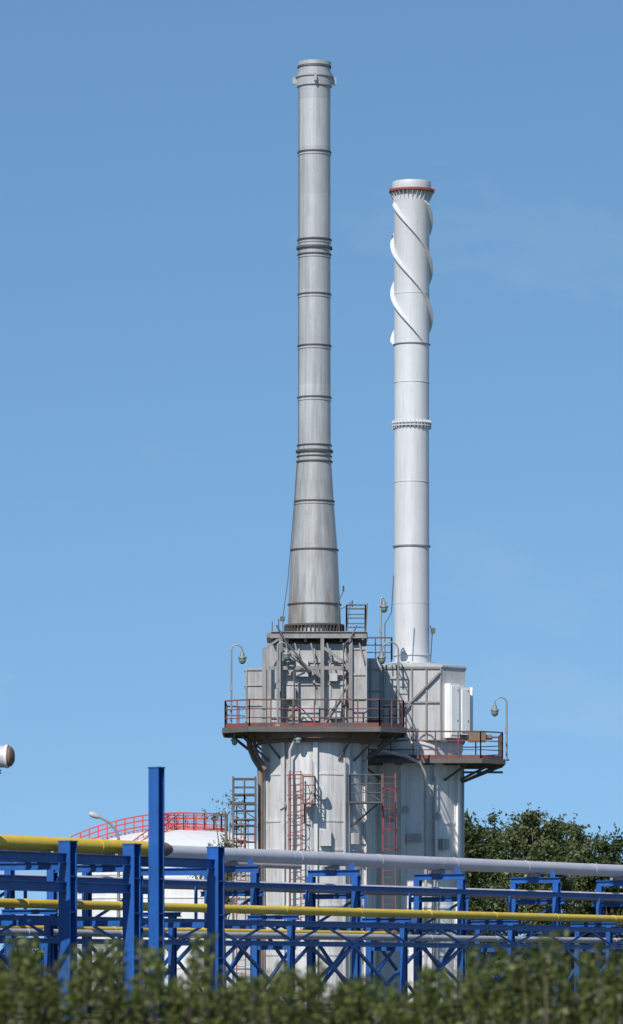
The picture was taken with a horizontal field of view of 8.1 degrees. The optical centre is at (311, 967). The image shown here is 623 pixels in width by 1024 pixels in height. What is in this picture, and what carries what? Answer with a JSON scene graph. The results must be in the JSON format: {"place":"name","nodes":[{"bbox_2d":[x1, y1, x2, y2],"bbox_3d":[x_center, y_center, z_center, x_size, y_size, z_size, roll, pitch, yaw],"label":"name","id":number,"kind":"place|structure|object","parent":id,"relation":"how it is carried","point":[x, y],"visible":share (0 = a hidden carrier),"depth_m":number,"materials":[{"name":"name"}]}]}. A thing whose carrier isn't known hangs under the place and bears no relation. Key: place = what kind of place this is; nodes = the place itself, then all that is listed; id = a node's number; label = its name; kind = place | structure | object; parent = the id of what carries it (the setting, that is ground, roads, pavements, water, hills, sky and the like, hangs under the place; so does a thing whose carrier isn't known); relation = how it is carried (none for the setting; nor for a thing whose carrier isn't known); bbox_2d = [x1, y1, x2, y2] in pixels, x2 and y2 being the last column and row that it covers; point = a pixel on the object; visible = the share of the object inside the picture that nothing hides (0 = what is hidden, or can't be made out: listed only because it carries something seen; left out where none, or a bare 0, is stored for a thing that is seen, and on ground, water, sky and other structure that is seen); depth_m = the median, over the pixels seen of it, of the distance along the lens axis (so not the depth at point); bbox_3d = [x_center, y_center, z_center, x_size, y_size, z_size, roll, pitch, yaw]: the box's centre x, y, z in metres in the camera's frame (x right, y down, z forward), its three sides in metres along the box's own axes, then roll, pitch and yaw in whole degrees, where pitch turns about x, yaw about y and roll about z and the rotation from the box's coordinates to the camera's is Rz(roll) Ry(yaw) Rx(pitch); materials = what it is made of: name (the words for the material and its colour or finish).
{"place":"outdoors","nodes":[
{"label":"outdoors","id":0,"kind":"place"},
{"bbox_2d":[0,0,622,950],"label":"sky","id":1,"kind":"structure","parent":0,"point":[149,148],"materials":[{"name":"blue"}]},
{"bbox_2d":[7,978,622,1023],"bbox_3d":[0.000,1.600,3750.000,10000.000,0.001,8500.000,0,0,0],"label":"ground","id":2,"kind":"structure","parent":0,"point":[326,1009],"depth_m":145.27,"materials":[{"name":"green plant"}]},
{"bbox_2d":[0,745,14,773],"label":"capped pipe","id":3,"kind":"object","parent":2,"relation":"on","point":[7,756],"visible":1,"depth_m":130.76,"materials":[{"name":"white metal"}]},
{"bbox_2d":[89,811,119,996],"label":"street lamp","id":4,"kind":"object","parent":2,"relation":"on","point":[93,814],"visible":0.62,"depth_m":164.94,"materials":[{"name":"grey metal"}]},
{"bbox_2d":[0,767,224,1018],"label":"steel portal frame","id":5,"kind":"object","parent":2,"relation":"on","point":[65,865],"visible":0.83,"depth_m":139.55,"materials":[{"name":"blue metal"}]},
{"bbox_2d":[71,812,257,990],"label":"storage tank","id":6,"kind":"object","parent":2,"relation":"on","point":[196,835],"visible":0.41,"depth_m":303.34,"materials":[{"name":"white metal"}]},
{"bbox_2d":[177,790,248,986],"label":"deciduous tree","id":7,"kind":"object","parent":2,"relation":"on","point":[228,876],"visible":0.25,"depth_m":235.87,"materials":[{"name":"green plant"}]},
{"bbox_2d":[0,931,621,985],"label":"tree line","id":8,"kind":"object","parent":2,"relation":"on","point":[41,953],"visible":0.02,"depth_m":386.30,"materials":[{"name":"green plant"}]},
{"bbox_2d":[0,929,622,1023],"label":"shrub mass","id":9,"kind":"object","parent":2,"relation":"on","point":[347,1000],"visible":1,"depth_m":34.74,"materials":[{"name":"green plant"}]},
{"bbox_2d":[0,850,622,1017],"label":"pipe rack","id":10,"kind":"object","parent":2,"relation":"on","point":[417,926],"visible":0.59,"depth_m":164.83,"materials":[{"name":"blue metal"}]},
{"bbox_2d":[0,834,172,855],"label":"yellow pipe","id":11,"kind":"object","parent":10,"relation":"on","point":[50,844],"visible":0.59,"depth_m":137.65,"materials":[{"name":"metal"}]},
{"bbox_2d":[0,926,388,933],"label":"yellow pipe","id":12,"kind":"object","parent":10,"relation":"on","point":[248,930],"visible":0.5,"depth_m":153.16,"materials":[{"name":"metal"}]},
{"bbox_2d":[225,862,301,868],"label":"gray pipe","id":13,"kind":"object","parent":10,"relation":"on","point":[278,866],"visible":0.31,"depth_m":166.59,"materials":[{"name":"grey metal"}]},
{"bbox_2d":[0,898,622,922],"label":"yellow pipe","id":14,"kind":"object","parent":10,"relation":"on","point":[118,906],"visible":0.98,"depth_m":158.17,"materials":[{"name":"metal"}]},
{"bbox_2d":[0,928,622,943],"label":"gray pipe","id":15,"kind":"object","parent":10,"relation":"on","point":[235,935],"visible":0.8,"depth_m":157.85,"materials":[{"name":"grey metal"}]},
{"bbox_2d":[0,873,622,893],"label":"gray pipe","id":16,"kind":"object","parent":10,"relation":"on","point":[333,884],"visible":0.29,"depth_m":170.52,"materials":[{"name":"grey metal"}]},
{"bbox_2d":[8,845,622,876],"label":"gray pipe","id":17,"kind":"object","parent":10,"relation":"on","point":[297,857],"visible":0.69,"depth_m":172.95,"materials":[{"name":"grey metal"}]},
{"bbox_2d":[29,875,622,900],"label":"gray pipe","id":18,"kind":"object","parent":10,"relation":"on","point":[228,888],"visible":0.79,"depth_m":171.15,"materials":[{"name":"grey metal"}]},
{"bbox_2d":[165,888,622,901],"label":"gray pipe","id":19,"kind":"object","parent":10,"relation":"on","point":[393,894],"visible":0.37,"depth_m":172.44,"materials":[{"name":"grey metal"}]},
{"bbox_2d":[234,913,616,922],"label":"yellow pipe","id":20,"kind":"object","parent":10,"relation":"on","point":[409,917],"visible":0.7,"depth_m":165.74,"materials":[{"name":"metal"}]},
{"bbox_2d":[222,586,406,1003],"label":"process furnace","id":21,"kind":"object","parent":2,"relation":"on","point":[313,792],"visible":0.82,"depth_m":197.88,"materials":[{"name":"silver metal"}]},
{"bbox_2d":[231,733,237,745],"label":"pendant lamp","id":22,"kind":"object","parent":21,"relation":"hanging from","point":[234,739],"visible":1,"depth_m":198.30,"materials":[{"name":"grey metal"}]},
{"bbox_2d":[230,644,246,723],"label":"gooseneck lamp","id":23,"kind":"object","parent":21,"relation":"on","point":[242,657],"visible":1,"depth_m":198.46,"materials":[{"name":"grey metal"}]},
{"bbox_2d":[275,642,290,725],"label":"gooseneck lamp","id":24,"kind":"object","parent":21,"relation":"on","point":[286,654],"visible":1,"depth_m":196.91,"materials":[{"name":"grey metal"}]},
{"bbox_2d":[294,736,301,743],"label":"pendant lamp","id":25,"kind":"object","parent":21,"relation":"hanging from","point":[297,739],"visible":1,"depth_m":197.09,"materials":[{"name":"white glass"}]},
{"bbox_2d":[280,59,344,630],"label":"smokestack","id":26,"kind":"object","parent":21,"relation":"on","point":[314,595],"visible":0.98,"depth_m":199.31,"materials":[{"name":"metal"}]},
{"bbox_2d":[377,641,399,723],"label":"gooseneck lamp","id":27,"kind":"object","parent":21,"relation":"on","point":[381,657],"visible":1,"depth_m":199.46,"materials":[{"name":"grey metal"}]},
{"bbox_2d":[358,576,505,1002],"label":"process furnace","id":28,"kind":"object","parent":2,"relation":"on","point":[426,761],"visible":0.52,"depth_m":203.78,"materials":[{"name":"paint"}]},
{"bbox_2d":[379,597,387,651],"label":"gooseneck lamp","id":29,"kind":"object","parent":28,"relation":"on","point":[383,607],"visible":0.98,"depth_m":202.96,"materials":[{"name":"grey metal"}]},
{"bbox_2d":[389,179,434,662],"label":"smokestack","id":30,"kind":"object","parent":28,"relation":"on","point":[409,290],"visible":0.99,"depth_m":205.29,"materials":[{"name":"silver metal"}]},
{"bbox_2d":[490,697,508,760],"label":"gooseneck lamp","id":31,"kind":"object","parent":28,"relation":"on","point":[494,710],"visible":1,"depth_m":205.16,"materials":[{"name":"grey metal"}]},
{"bbox_2d":[464,808,492,982],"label":"deciduous tree","id":32,"kind":"object","parent":2,"relation":"on","point":[473,839],"visible":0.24,"depth_m":237.43,"materials":[{"name":"green plant"}]},
{"bbox_2d":[476,805,520,992],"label":"deciduous tree","id":33,"kind":"object","parent":2,"relation":"on","point":[496,849],"visible":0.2,"depth_m":267.05,"materials":[{"name":"green plant"}]},
{"bbox_2d":[486,802,593,973],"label":"deciduous tree","id":34,"kind":"object","parent":2,"relation":"on","point":[529,838],"visible":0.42,"depth_m":254.19,"materials":[{"name":"green plant"}]},
{"bbox_2d":[556,813,605,990],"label":"deciduous tree","id":35,"kind":"object","parent":2,"relation":"on","point":[574,828],"visible":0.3,"depth_m":261.55,"materials":[{"name":"green plant"}]},
{"bbox_2d":[571,822,622,965],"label":"deciduous tree","id":36,"kind":"object","parent":2,"relation":"on","point":[610,854],"visible":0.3,"depth_m":261.49,"materials":[{"name":"green plant"}]}
]}

